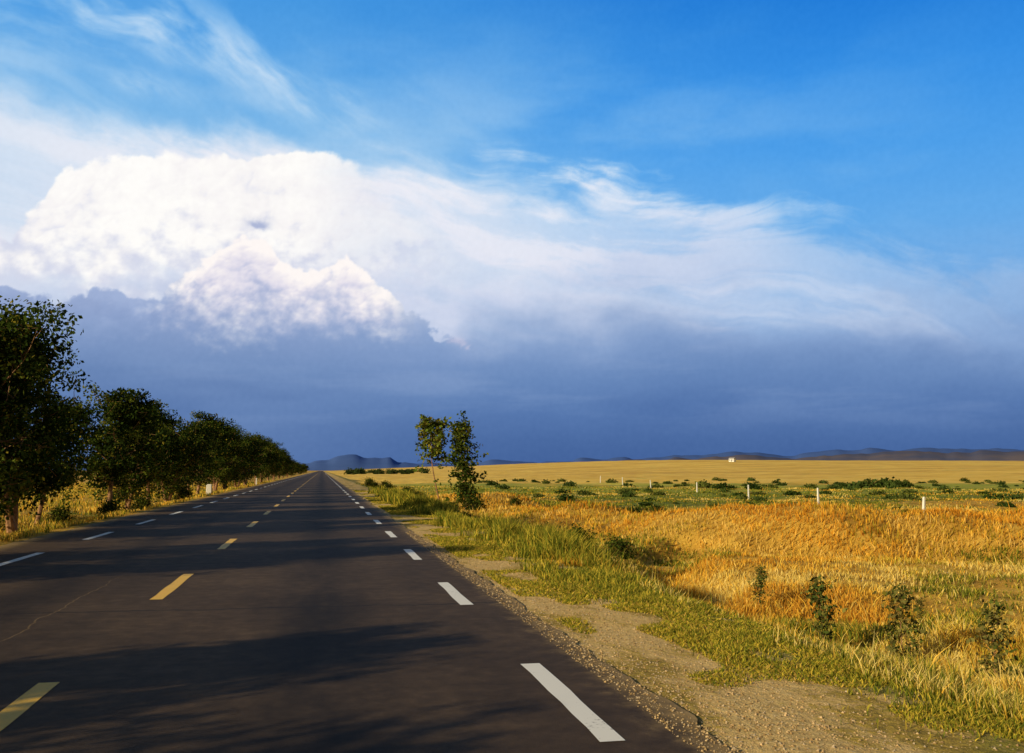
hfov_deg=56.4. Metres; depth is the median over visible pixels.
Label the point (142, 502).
shrub
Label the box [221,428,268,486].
poplar tree
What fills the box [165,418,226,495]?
poplar tree
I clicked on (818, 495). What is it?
fence post
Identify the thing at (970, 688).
dry grass
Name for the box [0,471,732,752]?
road
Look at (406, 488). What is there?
shrub
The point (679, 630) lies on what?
shoulder grass
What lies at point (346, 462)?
distant hills
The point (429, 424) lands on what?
young poplar tree
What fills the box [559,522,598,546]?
shrub
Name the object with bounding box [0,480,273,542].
verge grass
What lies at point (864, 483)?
distant shrubs
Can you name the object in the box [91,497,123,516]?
shrub
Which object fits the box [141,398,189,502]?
poplar tree
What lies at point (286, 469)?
poplar tree
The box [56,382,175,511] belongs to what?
poplar tree
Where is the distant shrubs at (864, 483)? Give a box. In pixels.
[466,476,1023,512]
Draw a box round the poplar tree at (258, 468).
[239,431,270,485]
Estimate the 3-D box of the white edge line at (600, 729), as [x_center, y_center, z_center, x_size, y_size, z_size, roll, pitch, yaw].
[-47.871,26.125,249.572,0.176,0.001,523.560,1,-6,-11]
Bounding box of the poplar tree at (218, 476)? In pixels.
[205,422,245,491]
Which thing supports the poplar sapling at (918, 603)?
on the ground at (640, 474)
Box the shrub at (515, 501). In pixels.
[509,496,522,505]
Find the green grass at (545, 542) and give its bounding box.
[366,484,1023,741]
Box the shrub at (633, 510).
[627,504,645,513]
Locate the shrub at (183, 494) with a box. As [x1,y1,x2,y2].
[171,486,192,499]
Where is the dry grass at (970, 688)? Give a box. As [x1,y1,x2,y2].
[356,483,1023,722]
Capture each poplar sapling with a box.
[747,565,773,606]
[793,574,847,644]
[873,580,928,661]
[913,597,934,622]
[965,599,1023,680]
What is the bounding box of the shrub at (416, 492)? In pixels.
[410,488,425,496]
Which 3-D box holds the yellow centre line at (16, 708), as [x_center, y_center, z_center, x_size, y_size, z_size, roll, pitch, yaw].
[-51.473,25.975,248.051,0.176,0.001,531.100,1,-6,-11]
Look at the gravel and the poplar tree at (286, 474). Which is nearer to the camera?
the gravel
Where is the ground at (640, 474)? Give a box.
[0,460,1023,752]
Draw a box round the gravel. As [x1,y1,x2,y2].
[406,531,1023,752]
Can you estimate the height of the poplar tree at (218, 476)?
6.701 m
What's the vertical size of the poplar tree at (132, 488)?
5.749 m
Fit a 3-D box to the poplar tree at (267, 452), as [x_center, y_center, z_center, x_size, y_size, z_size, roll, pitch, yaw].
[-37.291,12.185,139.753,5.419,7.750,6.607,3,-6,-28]
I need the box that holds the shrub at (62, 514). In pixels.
[44,503,76,523]
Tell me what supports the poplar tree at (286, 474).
on the ground at (640, 474)
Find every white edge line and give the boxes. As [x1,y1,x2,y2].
[0,473,310,565]
[325,473,624,741]
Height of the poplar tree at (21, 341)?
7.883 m
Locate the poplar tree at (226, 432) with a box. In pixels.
[191,410,235,493]
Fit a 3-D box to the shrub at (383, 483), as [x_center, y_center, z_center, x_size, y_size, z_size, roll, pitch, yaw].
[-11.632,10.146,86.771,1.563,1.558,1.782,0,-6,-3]
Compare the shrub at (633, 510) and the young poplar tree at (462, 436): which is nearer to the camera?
the shrub at (633, 510)
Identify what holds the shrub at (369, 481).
on the ground at (640, 474)
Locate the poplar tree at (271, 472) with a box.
[267,438,282,480]
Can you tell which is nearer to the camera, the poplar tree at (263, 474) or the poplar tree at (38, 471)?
the poplar tree at (38, 471)
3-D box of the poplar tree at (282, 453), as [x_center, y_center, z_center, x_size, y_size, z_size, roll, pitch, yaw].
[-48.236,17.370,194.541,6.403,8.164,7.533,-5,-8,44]
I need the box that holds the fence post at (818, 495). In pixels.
[817,488,819,504]
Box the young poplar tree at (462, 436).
[433,410,488,507]
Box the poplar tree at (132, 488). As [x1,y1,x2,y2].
[78,407,186,509]
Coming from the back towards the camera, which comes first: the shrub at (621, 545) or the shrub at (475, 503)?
the shrub at (475, 503)
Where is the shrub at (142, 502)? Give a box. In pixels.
[130,492,156,509]
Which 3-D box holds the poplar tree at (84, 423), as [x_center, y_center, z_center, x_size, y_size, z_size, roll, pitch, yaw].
[-17.539,3.211,37.158,3.744,5.354,4.565,-4,-7,33]
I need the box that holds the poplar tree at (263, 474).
[256,435,286,481]
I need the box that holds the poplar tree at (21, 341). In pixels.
[0,295,83,519]
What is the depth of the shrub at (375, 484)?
96.42 m
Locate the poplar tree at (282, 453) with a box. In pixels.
[271,443,293,479]
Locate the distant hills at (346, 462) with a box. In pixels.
[52,448,1023,470]
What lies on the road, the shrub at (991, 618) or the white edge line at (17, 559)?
the white edge line at (17, 559)
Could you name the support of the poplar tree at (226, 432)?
on the ground at (640, 474)
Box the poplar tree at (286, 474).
[285,455,296,476]
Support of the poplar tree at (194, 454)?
on the ground at (640, 474)
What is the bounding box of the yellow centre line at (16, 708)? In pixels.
[0,477,312,730]
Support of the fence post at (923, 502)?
on the ground at (640, 474)
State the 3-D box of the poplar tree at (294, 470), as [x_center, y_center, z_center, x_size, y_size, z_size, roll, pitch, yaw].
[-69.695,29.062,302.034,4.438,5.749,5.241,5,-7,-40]
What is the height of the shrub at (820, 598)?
1.537 m
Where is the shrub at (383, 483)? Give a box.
[377,480,390,487]
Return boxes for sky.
[0,0,1023,464]
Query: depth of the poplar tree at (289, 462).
216.20 m
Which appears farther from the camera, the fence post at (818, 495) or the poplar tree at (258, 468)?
the poplar tree at (258, 468)
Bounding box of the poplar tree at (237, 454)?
[208,427,253,489]
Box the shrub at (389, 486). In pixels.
[381,481,396,490]
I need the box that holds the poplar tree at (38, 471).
[0,321,92,534]
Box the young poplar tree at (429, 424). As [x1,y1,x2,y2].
[413,414,451,499]
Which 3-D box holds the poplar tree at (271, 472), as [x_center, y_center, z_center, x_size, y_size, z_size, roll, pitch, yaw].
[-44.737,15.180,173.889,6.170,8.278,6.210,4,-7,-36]
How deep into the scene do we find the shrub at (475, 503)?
47.98 m
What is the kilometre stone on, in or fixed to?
on the ground at (640, 474)
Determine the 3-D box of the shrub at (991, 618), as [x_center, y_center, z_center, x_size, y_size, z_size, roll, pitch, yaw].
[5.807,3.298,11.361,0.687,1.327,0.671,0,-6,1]
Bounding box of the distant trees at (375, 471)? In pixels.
[343,467,429,474]
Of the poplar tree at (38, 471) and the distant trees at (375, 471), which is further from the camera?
the distant trees at (375, 471)
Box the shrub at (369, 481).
[364,476,374,485]
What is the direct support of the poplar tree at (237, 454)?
on the ground at (640, 474)
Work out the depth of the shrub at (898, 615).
13.09 m
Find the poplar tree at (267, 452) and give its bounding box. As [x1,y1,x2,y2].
[252,434,273,483]
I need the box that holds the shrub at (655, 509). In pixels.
[648,502,667,511]
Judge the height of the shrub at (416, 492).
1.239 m
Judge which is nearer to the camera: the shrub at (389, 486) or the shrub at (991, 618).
the shrub at (991, 618)
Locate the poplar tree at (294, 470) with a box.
[288,460,299,476]
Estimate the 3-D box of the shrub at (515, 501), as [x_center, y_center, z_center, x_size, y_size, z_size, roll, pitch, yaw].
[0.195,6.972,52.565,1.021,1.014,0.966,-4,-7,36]
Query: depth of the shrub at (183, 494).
62.28 m
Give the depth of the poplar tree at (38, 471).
31.78 m
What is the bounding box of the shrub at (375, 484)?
[371,481,379,487]
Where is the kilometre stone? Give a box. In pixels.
[206,484,211,493]
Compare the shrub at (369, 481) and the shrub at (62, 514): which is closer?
the shrub at (62, 514)
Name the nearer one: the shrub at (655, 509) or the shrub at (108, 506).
the shrub at (108, 506)
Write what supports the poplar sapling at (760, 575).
on the ground at (640, 474)
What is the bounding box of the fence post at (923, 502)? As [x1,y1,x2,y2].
[922,497,925,508]
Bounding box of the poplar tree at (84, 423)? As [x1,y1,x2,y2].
[22,392,106,523]
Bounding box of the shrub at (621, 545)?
[601,532,639,559]
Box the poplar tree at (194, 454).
[142,412,216,500]
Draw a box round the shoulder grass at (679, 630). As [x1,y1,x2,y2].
[354,490,1023,742]
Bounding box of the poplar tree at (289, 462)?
[276,448,296,478]
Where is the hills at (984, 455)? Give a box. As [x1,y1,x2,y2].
[556,450,1023,462]
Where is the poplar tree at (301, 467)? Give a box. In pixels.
[296,462,302,474]
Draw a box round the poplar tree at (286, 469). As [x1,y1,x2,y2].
[281,452,292,477]
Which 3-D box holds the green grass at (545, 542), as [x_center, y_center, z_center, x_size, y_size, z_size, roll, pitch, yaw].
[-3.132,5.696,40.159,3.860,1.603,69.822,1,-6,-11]
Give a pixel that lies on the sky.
(516, 230)
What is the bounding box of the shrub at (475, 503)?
[458,492,490,511]
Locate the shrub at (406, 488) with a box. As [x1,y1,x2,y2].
[401,486,414,492]
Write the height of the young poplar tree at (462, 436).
5.505 m
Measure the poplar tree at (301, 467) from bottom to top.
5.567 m

